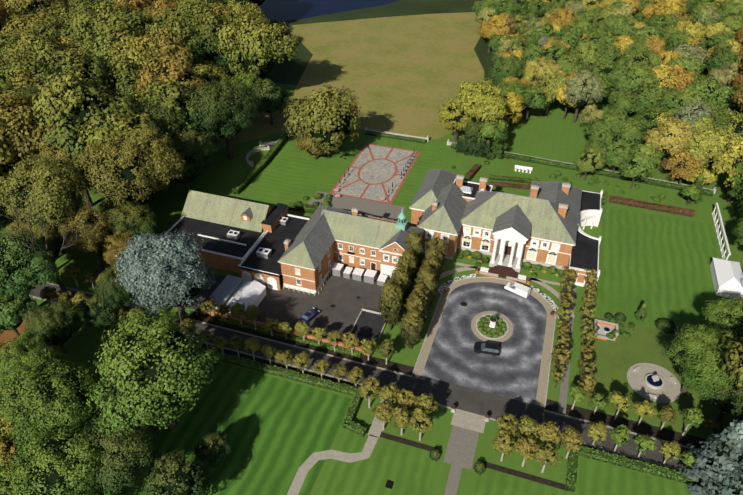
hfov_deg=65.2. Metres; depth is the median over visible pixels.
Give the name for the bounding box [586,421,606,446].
tree
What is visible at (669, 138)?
broad tree
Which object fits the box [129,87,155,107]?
broad tree
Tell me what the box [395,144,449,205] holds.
lawn
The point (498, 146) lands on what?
conifer tree
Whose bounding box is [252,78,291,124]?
broad tree
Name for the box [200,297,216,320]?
tree
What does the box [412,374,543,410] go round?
forecourt apron
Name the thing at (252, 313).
tree
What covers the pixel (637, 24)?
shrubby tree
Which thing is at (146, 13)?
broad tree
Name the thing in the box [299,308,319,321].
blue saloon
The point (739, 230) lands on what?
broad tree
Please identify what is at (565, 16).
broad tree
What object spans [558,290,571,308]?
pleached tree
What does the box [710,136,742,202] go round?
shrubby tree
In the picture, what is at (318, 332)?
tree
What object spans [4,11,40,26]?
broad tree
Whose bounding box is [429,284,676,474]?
topiary
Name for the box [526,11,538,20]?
shrubby tree
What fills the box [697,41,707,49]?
broad tree
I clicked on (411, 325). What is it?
columnar tree
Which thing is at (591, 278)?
pleached tree
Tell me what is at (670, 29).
shrubby tree
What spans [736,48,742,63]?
shrubby tree
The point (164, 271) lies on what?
broad tree
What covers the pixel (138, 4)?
broad tree
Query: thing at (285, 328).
tree
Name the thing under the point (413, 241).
columnar tree
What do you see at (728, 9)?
shrubby tree
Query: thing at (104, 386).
broad tree
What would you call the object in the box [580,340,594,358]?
pleached tree
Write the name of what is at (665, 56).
broad tree
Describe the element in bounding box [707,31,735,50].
broad tree
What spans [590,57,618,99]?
shrubby tree
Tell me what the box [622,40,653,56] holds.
broad tree
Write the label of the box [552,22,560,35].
shrubby tree
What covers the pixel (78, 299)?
tree
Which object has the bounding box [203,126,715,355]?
garden walls
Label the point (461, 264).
front walk
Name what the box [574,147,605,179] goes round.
broad tree
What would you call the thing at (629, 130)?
shrubby tree
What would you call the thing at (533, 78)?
shrubby tree
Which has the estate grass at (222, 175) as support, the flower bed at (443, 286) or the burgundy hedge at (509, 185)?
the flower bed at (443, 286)
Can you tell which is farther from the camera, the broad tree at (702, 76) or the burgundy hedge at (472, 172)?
the broad tree at (702, 76)
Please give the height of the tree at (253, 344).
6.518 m
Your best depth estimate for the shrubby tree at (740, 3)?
279.15 m
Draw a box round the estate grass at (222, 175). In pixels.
[0,77,742,494]
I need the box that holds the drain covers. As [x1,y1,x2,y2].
[330,296,466,488]
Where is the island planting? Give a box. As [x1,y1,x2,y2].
[477,315,506,337]
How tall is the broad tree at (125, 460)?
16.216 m
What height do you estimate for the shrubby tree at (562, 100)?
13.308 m
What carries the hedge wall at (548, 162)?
on the ground at (288, 72)
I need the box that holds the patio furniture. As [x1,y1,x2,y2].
[334,139,414,200]
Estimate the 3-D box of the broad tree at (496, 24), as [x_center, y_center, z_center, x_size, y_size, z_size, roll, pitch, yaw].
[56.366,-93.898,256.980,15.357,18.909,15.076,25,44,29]
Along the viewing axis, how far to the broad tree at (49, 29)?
215.70 m
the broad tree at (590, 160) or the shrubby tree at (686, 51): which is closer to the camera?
the broad tree at (590, 160)
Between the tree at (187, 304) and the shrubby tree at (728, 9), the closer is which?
the tree at (187, 304)
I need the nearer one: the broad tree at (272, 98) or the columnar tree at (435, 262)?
the columnar tree at (435, 262)
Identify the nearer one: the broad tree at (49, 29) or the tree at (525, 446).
the tree at (525, 446)
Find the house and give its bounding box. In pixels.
[409,169,581,283]
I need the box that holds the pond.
[258,0,398,20]
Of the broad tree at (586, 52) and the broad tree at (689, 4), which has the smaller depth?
the broad tree at (586, 52)
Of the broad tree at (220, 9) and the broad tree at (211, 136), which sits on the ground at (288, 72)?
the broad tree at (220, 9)
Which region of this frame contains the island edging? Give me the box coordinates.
[476,314,508,338]
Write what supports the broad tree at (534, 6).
on the ground at (288, 72)
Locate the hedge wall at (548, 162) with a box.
[451,143,575,169]
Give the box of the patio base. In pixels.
[334,145,417,201]
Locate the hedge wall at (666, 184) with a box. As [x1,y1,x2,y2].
[576,166,713,196]
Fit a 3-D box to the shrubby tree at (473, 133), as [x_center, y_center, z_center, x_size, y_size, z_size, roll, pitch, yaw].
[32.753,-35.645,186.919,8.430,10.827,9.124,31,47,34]
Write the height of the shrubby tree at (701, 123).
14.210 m
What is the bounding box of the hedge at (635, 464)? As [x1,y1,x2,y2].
[565,446,717,491]
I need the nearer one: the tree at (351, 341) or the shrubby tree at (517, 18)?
the tree at (351, 341)
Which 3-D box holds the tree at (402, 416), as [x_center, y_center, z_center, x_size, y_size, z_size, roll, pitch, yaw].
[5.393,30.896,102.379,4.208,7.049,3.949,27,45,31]
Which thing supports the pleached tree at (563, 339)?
on the estate grass at (222, 175)
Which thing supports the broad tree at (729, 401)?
on the lawn at (616, 359)
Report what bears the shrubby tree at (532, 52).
on the ground at (288, 72)
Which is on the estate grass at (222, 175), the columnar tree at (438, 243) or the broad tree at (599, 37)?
the columnar tree at (438, 243)
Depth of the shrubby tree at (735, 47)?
226.93 m
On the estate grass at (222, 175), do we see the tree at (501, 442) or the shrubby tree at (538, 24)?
the tree at (501, 442)
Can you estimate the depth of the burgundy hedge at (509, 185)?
172.04 m
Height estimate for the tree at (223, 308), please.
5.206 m
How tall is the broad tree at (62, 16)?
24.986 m
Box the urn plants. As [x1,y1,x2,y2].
[444,268,553,417]
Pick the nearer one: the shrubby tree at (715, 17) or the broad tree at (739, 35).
the broad tree at (739, 35)
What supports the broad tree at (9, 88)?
on the ground at (288, 72)
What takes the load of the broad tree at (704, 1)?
on the ground at (288, 72)
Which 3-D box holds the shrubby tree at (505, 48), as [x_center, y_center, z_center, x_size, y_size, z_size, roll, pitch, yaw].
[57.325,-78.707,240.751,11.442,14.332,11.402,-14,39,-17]
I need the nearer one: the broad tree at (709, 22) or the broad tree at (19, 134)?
the broad tree at (19, 134)
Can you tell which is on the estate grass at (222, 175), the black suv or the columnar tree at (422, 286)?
the columnar tree at (422, 286)
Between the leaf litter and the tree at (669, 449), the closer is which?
the tree at (669, 449)
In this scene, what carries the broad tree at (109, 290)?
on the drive
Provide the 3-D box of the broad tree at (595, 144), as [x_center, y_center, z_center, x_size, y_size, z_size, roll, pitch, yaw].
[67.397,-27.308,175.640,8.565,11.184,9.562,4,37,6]
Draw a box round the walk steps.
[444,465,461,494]
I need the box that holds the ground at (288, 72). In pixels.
[0,0,742,230]
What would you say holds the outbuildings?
on the ground at (288, 72)
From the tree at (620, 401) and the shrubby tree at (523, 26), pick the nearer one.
the tree at (620, 401)
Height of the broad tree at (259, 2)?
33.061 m
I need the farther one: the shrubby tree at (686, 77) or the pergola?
the shrubby tree at (686, 77)
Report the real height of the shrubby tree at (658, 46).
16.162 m
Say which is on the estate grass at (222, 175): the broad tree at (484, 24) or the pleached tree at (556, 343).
the pleached tree at (556, 343)
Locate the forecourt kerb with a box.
[412,277,555,407]
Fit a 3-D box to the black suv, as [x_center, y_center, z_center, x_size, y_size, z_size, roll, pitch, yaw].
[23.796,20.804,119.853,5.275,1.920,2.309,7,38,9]
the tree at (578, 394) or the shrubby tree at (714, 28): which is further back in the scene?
the shrubby tree at (714, 28)
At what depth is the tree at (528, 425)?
98.66 m
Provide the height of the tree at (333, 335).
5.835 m
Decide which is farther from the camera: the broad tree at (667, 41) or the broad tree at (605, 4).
the broad tree at (605, 4)
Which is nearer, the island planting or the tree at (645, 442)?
the tree at (645, 442)
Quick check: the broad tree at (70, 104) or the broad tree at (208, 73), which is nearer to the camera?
the broad tree at (70, 104)
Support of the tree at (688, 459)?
on the drive edge at (639, 458)
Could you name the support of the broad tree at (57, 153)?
on the estate grass at (222, 175)
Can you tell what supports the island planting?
on the island ring
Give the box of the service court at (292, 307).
[256,265,389,345]
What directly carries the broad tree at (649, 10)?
on the ground at (288, 72)
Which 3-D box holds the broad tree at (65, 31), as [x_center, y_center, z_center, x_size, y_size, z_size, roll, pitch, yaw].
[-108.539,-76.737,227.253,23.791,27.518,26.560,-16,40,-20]
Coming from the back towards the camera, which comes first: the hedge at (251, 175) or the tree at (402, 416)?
the hedge at (251, 175)
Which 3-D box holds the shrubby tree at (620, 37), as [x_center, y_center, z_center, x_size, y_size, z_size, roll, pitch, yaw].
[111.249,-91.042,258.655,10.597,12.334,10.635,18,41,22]
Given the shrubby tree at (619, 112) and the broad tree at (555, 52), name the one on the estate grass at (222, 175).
the shrubby tree at (619, 112)
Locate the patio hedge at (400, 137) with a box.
[365,130,426,143]
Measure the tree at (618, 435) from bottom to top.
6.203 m
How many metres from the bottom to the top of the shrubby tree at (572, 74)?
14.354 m
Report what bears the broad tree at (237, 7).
on the ground at (288, 72)
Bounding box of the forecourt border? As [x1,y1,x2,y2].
[413,277,554,406]
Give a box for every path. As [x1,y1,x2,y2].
[287,435,378,494]
[558,287,575,413]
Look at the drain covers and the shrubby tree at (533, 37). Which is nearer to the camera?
the drain covers
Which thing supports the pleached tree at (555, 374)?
on the estate grass at (222, 175)
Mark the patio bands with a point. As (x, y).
(369, 184)
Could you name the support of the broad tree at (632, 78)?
on the lawn at (553, 131)
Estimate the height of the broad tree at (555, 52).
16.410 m
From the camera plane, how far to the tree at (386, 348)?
114.61 m
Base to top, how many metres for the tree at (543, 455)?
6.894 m
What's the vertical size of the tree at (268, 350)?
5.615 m
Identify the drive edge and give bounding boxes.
[29,295,683,470]
[44,282,694,449]
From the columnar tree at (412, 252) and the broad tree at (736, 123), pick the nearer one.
the columnar tree at (412, 252)
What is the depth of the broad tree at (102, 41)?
194.89 m
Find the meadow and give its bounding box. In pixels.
[216,12,483,148]
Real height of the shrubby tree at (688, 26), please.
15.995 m
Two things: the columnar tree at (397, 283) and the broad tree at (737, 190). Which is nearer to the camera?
the columnar tree at (397, 283)
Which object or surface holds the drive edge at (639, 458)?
on the estate grass at (222, 175)
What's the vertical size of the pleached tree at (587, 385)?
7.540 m
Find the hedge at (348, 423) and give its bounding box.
[194,346,366,436]
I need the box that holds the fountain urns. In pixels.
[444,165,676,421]
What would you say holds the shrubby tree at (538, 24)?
on the ground at (288, 72)
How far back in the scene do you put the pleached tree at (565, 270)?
134.75 m
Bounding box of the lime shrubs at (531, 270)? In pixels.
[468,256,558,275]
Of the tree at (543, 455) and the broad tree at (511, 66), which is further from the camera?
the broad tree at (511, 66)
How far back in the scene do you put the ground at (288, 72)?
305.20 m
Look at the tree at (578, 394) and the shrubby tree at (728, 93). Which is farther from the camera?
the shrubby tree at (728, 93)
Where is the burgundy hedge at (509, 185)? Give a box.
[488,181,530,189]
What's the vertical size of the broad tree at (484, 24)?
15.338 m
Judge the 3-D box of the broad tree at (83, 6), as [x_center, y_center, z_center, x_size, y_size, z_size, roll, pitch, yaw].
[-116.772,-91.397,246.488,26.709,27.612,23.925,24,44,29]
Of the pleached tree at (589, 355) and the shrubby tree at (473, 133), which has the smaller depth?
the pleached tree at (589, 355)
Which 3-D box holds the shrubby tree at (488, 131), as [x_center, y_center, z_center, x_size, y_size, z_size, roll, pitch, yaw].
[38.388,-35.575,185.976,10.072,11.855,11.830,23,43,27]
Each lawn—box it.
[80,356,351,494]
[239,137,360,203]
[316,429,435,494]
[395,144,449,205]
[474,468,567,494]
[506,96,634,156]
[574,456,702,494]
[587,315,742,436]
[593,206,728,332]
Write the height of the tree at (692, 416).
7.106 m
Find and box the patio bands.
[330,143,420,203]
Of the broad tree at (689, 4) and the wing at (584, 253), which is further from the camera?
the broad tree at (689, 4)
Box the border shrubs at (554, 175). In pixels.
[295,160,701,338]
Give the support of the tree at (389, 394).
on the estate grass at (222, 175)
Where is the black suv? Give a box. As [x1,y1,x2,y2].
[474,342,499,355]
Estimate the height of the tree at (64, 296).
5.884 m
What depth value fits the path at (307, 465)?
100.72 m
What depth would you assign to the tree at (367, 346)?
115.06 m
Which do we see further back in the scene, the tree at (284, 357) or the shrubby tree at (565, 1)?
the shrubby tree at (565, 1)
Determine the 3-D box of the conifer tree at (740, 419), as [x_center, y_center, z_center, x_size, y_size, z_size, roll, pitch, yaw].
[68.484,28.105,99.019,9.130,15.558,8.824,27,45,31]
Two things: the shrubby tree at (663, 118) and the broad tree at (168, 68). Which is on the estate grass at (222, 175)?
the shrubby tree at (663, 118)
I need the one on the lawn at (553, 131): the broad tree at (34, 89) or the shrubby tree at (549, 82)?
the shrubby tree at (549, 82)
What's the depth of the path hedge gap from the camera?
105.66 m
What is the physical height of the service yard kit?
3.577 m
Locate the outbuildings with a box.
[162,190,309,290]
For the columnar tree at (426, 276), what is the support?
on the estate grass at (222, 175)
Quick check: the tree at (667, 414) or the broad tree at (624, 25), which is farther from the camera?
the broad tree at (624, 25)
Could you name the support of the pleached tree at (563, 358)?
on the estate grass at (222, 175)
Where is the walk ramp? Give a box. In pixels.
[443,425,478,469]
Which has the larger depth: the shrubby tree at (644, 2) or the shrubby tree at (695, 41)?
the shrubby tree at (644, 2)
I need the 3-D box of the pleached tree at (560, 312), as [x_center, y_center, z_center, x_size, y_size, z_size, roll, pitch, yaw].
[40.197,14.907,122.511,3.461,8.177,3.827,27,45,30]
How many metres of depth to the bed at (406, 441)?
103.42 m
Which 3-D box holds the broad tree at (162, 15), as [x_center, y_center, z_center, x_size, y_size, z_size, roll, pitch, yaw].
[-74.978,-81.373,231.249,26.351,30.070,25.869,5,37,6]
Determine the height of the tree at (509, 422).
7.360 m
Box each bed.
[187,311,413,374]
[202,344,360,386]
[218,316,361,356]
[362,426,438,450]
[437,274,476,293]
[481,460,567,490]
[529,285,558,318]
[545,399,709,449]
[578,444,683,471]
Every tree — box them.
[0,0,14,17]
[0,1,11,30]
[0,31,20,56]
[0,51,32,81]
[0,55,54,83]
[0,80,25,103]
[0,82,40,104]
[0,89,56,175]
[0,152,89,253]
[0,205,92,292]
[0,228,62,310]
[0,294,38,338]
[0,331,66,387]
[0,336,30,380]
[0,358,105,447]
[0,386,20,439]
[0,435,24,464]
[0,452,28,494]
[1,12,65,39]
[1,89,35,179]
[4,0,69,17]
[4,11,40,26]
[4,27,63,65]
[5,68,54,92]
[5,423,107,494]
[7,221,60,235]
[13,19,62,44]
[17,223,67,268]
[22,298,86,354]
[29,62,143,199]
[29,137,93,206]
[32,43,116,91]
[40,286,57,304]
[49,4,76,26]
[53,35,82,51]
[53,76,117,95]
[55,41,85,54]
[55,289,74,303]
[56,203,115,263]
[57,13,82,39]
[63,265,79,286]
[65,0,109,21]
[66,0,97,12]
[66,0,101,7]
[66,47,91,65]
[70,0,159,46]
[70,123,189,211]
[71,291,85,306]
[72,483,105,494]
[73,112,180,186]
[78,19,148,63]
[79,292,119,330]
[81,269,97,289]
[82,412,164,494]
[86,305,224,441]
[88,374,108,418]
[91,413,158,465]
[92,44,139,93]
[93,260,139,310]
[96,271,105,285]
[101,229,137,263]
[103,31,158,70]
[104,201,158,237]
[107,0,169,5]
[111,62,159,101]
[112,2,135,11]
[114,0,150,11]
[114,229,216,321]
[116,306,125,321]
[127,307,142,317]
[128,27,195,70]
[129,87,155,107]
[131,54,209,95]
[132,95,185,136]
[135,5,161,15]
[140,76,202,133]
[141,0,177,18]
[141,447,212,494]
[142,15,209,66]
[153,5,191,28]
[166,0,212,26]
[168,128,217,195]
[177,0,231,7]
[180,318,196,335]
[184,296,201,315]
[185,78,260,159]
[189,11,237,73]
[190,60,231,86]
[192,0,225,8]
[192,429,232,467]
[194,120,220,168]
[199,3,241,76]
[199,329,212,348]
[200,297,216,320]
[205,60,228,77]
[213,335,227,352]
[214,11,299,82]
[216,303,230,320]
[221,0,258,14]
[225,0,265,25]
[227,335,244,357]
[228,71,261,89]
[230,301,245,324]
[244,337,260,359]
[245,304,261,329]
[246,0,264,8]
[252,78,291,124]
[260,343,277,365]
[261,317,278,335]
[273,349,294,369]
[276,322,291,339]
[282,84,364,156]
[292,350,309,373]
[294,133,331,159]
[294,320,311,340]
[311,327,325,344]
[312,359,328,377]
[327,330,342,351]
[330,363,348,382]
[342,331,359,354]
[347,366,364,387]
[357,376,380,407]
[360,338,377,360]
[372,400,393,430]
[376,338,395,364]
[378,282,403,330]
[379,383,399,406]
[386,279,406,315]
[390,267,412,306]
[392,405,413,435]
[394,250,417,285]
[395,264,415,287]
[397,388,418,412]
[399,307,423,349]
[401,247,418,277]
[403,293,427,330]
[404,229,424,270]
[408,288,428,318]
[408,406,433,440]
[409,281,432,317]
[413,264,437,306]
[415,264,438,291]
[417,393,438,413]
[420,256,440,281]
[423,246,443,273]
[425,234,446,266]
[437,94,471,141]
[454,77,509,124]
[454,135,462,152]
[458,135,467,153]
[463,119,483,141]
[463,139,471,154]
[468,141,475,154]
[470,0,493,15]
[472,137,480,156]
[474,137,486,156]
[477,6,496,23]
[477,17,490,52]
[480,12,517,37]
[480,118,508,146]
[482,140,491,158]
[486,33,509,50]
[487,120,508,159]
[488,53,526,84]
[490,428,515,460]
[491,48,502,62]
[492,0,523,17]
[492,80,534,105]
[495,413,518,436]
[496,38,523,56]
[497,90,525,122]
[499,32,526,46]
[500,35,528,51]
[501,49,523,61]
[502,12,535,34]
[502,76,530,86]
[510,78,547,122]
[513,0,529,15]
[514,14,525,28]
[514,19,536,37]
[514,434,538,466]
[515,45,550,62]
[516,7,528,20]
[517,415,538,440]
[520,84,549,120]
[522,67,537,85]
[523,31,540,46]
[524,55,566,83]
[526,0,544,16]
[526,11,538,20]
[531,17,541,26]
[533,22,555,38]
[533,68,567,115]
[534,441,562,472]
[535,421,563,447]
[536,34,551,47]
[539,9,557,25]
[540,0,566,16]
[540,37,569,52]
[543,40,568,63]
[546,6,577,26]
[547,22,583,51]
[550,343,570,371]
[551,338,570,362]
[551,364,565,387]
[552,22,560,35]
[554,317,570,337]
[555,53,586,76]
[555,84,576,119]
[555,300,572,327]
[556,0,578,4]
[556,24,570,35]
[557,330,570,347]
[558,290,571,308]
[559,72,574,109]
[559,277,572,294]
[559,296,574,313]
[559,425,584,458]
[560,270,576,289]
[561,267,572,279]
[563,68,605,122]
[566,39,601,70]
[566,385,587,409]
[567,1,583,14]
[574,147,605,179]
[575,8,595,23]
[575,20,590,31]
[577,100,599,116]
[577,104,604,123]
[577,351,592,369]
[577,372,596,395]
[578,32,589,40]
[578,359,595,386]
[579,138,608,173]
[579,301,595,320]
[580,113,620,138]
[580,317,593,338]
[580,322,597,344]
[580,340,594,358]
[581,0,600,9]
[581,291,596,314]
[583,266,596,281]
[584,29,616,47]
[584,271,597,291]
[584,285,597,300]
[585,21,614,36]
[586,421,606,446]
[587,127,614,146]
[589,392,611,413]
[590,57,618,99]
[590,71,611,96]
[592,7,603,20]
[596,42,622,66]
[597,7,619,21]
[598,0,614,10]
[601,106,631,119]
[602,14,634,36]
[604,86,618,101]
[605,139,636,171]
[606,90,638,114]
[608,424,630,451]
[609,0,625,8]
[609,390,631,419]
[610,2,633,18]
[610,62,655,93]
[610,63,634,81]
[610,117,645,146]
[614,35,633,54]
[614,44,654,70]
[616,31,631,39]
[618,153,656,188]
[619,0,640,13]
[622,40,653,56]
[629,76,665,113]
[631,24,664,43]
[631,399,657,424]
[632,103,669,144]
[633,13,646,23]
[633,142,663,165]
[633,434,657,457]
[634,21,644,28]
[634,303,646,321]
[635,0,648,14]
[636,3,650,12]
[639,34,664,54]
[642,2,664,18]
[642,117,694,170]
[645,13,678,29]
[648,53,661,67]
[652,0,689,7]
[652,64,681,88]
[653,111,677,124]
[657,0,686,14]
[657,406,677,430]
[658,49,681,66]
[658,440,680,464]
[659,85,681,109]
[660,24,677,34]
[662,149,703,184]
[662,323,739,399]
[663,33,671,51]
[664,7,687,18]
[664,38,693,51]
[665,54,704,83]
[665,107,680,116]
[667,10,689,46]
[669,31,696,46]
[671,64,695,91]
[671,98,714,130]
[672,43,707,64]
[672,85,718,110]
[674,19,706,40]
[678,419,742,494]
[680,184,702,205]
[680,406,704,435]
[680,449,700,467]
[682,37,702,50]
[682,125,740,168]
[683,0,693,13]
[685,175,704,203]
[686,116,713,134]
[686,167,717,185]
[687,15,696,24]
[687,75,722,105]
[688,3,715,22]
[692,74,708,82]
[693,0,719,7]
[696,6,721,23]
[696,23,709,41]
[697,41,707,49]
[699,379,742,420]
[700,459,742,494]
[701,295,742,327]
[702,18,716,25]
[702,108,731,130]
[703,2,717,9]
[703,39,740,63]
[703,42,738,72]
[704,419,723,441]
[705,21,726,41]
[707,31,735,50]
[707,61,742,90]
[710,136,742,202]
[711,316,742,352]
[715,8,722,22]
[715,107,734,120]
[716,0,742,18]
[716,84,741,115]
[717,337,742,391]
[721,0,742,15]
[721,112,742,139]
[722,30,742,51]
[723,14,742,32]
[727,161,742,210]
[729,414,742,425]
[730,53,742,89]
[731,218,742,244]
[732,25,742,57]
[732,85,742,110]
[735,81,742,110]
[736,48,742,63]
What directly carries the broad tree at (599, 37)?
on the ground at (288, 72)
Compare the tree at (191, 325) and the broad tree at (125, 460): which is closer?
the broad tree at (125, 460)
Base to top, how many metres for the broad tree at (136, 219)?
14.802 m
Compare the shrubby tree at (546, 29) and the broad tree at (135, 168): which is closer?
the broad tree at (135, 168)
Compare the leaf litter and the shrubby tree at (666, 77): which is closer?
the leaf litter
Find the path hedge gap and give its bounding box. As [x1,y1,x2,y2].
[368,399,391,437]
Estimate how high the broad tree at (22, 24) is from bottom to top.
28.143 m
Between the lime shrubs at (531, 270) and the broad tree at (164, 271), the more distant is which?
the lime shrubs at (531, 270)
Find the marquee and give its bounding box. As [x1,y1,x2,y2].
[710,258,742,299]
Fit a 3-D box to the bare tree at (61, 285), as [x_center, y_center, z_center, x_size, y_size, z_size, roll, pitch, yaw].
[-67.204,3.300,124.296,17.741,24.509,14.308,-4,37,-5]
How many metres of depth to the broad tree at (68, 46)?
204.22 m
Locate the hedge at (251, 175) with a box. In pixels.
[232,131,289,194]
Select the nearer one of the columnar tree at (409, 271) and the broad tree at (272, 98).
the columnar tree at (409, 271)
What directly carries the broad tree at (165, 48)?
on the ground at (288, 72)
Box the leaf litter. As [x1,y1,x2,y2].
[0,319,30,344]
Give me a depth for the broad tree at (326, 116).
174.51 m
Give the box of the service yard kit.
[209,263,387,339]
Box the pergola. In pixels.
[712,203,730,259]
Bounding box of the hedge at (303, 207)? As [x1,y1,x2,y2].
[288,202,318,213]
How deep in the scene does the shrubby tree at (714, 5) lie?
290.22 m
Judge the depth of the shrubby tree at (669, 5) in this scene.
277.14 m
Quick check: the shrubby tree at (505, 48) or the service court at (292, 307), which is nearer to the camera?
the service court at (292, 307)
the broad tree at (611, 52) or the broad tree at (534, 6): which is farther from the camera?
the broad tree at (534, 6)
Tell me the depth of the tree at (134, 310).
122.23 m
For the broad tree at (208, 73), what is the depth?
198.63 m
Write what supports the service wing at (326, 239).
on the estate grass at (222, 175)
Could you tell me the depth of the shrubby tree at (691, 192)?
160.71 m
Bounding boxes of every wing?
[278,205,423,293]
[566,190,602,287]
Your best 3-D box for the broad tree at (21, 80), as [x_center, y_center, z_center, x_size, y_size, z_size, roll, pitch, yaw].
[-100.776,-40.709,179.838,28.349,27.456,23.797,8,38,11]
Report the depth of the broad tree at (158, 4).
243.06 m
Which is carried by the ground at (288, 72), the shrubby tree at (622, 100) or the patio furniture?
the shrubby tree at (622, 100)
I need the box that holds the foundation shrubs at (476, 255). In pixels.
[423,250,563,276]
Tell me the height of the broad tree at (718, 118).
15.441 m
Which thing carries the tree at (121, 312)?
on the estate grass at (222, 175)
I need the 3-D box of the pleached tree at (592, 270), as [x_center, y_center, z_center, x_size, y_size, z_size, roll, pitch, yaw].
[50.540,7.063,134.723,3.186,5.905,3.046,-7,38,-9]
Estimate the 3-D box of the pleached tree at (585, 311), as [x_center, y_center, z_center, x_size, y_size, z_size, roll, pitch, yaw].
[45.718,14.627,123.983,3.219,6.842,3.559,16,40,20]
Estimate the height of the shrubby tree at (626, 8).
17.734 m
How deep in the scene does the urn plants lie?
127.72 m
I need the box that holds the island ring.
[471,311,512,342]
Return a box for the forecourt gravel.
[422,282,546,404]
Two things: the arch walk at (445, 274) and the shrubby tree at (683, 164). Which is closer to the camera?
the arch walk at (445, 274)
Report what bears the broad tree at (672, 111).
on the ground at (288, 72)
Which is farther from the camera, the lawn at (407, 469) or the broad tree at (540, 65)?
the broad tree at (540, 65)
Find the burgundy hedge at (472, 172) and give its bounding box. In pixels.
[464,164,480,180]
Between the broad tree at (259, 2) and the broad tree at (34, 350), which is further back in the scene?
the broad tree at (259, 2)
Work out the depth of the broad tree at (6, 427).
95.20 m
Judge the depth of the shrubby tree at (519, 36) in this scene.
245.76 m
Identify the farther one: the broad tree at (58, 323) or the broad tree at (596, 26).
the broad tree at (596, 26)
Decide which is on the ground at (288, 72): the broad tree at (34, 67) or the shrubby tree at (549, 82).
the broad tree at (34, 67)
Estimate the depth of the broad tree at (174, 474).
87.86 m
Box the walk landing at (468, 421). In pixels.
[451,410,485,432]
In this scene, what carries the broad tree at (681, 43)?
on the ground at (288, 72)
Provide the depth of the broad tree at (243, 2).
254.31 m
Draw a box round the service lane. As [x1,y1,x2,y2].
[83,261,225,310]
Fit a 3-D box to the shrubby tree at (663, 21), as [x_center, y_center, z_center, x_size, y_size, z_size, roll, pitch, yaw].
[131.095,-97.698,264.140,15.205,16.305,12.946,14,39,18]
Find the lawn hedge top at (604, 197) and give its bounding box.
[601,191,607,204]
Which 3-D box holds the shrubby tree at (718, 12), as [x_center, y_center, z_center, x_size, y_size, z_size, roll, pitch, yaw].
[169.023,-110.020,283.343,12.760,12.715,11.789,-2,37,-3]
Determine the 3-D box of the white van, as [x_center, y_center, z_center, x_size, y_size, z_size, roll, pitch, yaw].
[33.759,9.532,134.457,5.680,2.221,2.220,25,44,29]
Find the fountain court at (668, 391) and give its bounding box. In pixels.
[627,363,680,402]
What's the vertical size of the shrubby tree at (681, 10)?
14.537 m
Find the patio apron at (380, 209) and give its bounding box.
[308,191,405,220]
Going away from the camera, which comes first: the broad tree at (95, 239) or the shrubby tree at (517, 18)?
the broad tree at (95, 239)
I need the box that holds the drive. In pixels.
[29,283,691,468]
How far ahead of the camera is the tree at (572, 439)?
96.99 m
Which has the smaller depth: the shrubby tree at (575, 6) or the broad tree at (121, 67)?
the broad tree at (121, 67)
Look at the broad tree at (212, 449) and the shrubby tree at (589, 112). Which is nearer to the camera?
the broad tree at (212, 449)
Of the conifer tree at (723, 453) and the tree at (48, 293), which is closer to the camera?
the conifer tree at (723, 453)
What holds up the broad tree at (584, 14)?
on the ground at (288, 72)
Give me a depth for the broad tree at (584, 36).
241.47 m
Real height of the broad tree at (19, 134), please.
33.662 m
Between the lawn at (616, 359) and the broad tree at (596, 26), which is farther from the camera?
the broad tree at (596, 26)
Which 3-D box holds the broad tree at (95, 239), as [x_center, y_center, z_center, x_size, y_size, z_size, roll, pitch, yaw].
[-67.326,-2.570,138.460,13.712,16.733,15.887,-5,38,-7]
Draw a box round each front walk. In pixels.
[453,262,476,267]
[530,277,559,285]
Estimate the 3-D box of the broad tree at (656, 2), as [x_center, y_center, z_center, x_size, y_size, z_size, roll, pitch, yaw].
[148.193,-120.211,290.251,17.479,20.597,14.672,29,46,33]
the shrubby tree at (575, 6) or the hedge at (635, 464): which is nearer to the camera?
the hedge at (635, 464)
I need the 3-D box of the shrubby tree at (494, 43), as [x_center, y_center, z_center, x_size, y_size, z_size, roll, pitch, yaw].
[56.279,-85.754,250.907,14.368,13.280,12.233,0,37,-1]
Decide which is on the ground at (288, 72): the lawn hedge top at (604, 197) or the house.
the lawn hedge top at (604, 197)
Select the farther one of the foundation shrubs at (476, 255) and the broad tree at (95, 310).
the foundation shrubs at (476, 255)
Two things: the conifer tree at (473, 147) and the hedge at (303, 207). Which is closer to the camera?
the hedge at (303, 207)
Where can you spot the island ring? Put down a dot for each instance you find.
(507, 336)
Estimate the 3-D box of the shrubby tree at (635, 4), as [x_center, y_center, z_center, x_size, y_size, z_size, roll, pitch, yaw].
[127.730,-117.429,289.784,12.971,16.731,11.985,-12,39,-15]
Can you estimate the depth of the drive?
111.50 m
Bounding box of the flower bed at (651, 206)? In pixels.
[609,195,694,217]
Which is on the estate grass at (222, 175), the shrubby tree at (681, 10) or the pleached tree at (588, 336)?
the pleached tree at (588, 336)
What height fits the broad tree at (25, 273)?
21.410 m
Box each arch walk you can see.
[439,266,479,279]
[531,277,574,317]
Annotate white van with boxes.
[504,281,530,297]
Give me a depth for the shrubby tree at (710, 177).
163.90 m
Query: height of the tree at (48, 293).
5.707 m
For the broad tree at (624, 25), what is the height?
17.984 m
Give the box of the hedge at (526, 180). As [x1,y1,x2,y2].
[489,174,538,183]
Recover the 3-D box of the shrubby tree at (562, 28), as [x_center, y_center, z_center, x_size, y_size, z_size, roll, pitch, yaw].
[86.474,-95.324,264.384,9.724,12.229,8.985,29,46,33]
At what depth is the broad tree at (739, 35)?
238.00 m
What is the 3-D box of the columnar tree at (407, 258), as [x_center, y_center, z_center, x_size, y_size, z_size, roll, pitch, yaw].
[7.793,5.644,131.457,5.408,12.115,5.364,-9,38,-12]
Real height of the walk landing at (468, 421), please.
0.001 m
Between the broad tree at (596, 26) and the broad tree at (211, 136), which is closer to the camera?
the broad tree at (211, 136)
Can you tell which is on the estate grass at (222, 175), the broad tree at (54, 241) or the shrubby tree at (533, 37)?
the broad tree at (54, 241)
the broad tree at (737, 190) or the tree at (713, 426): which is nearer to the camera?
the tree at (713, 426)

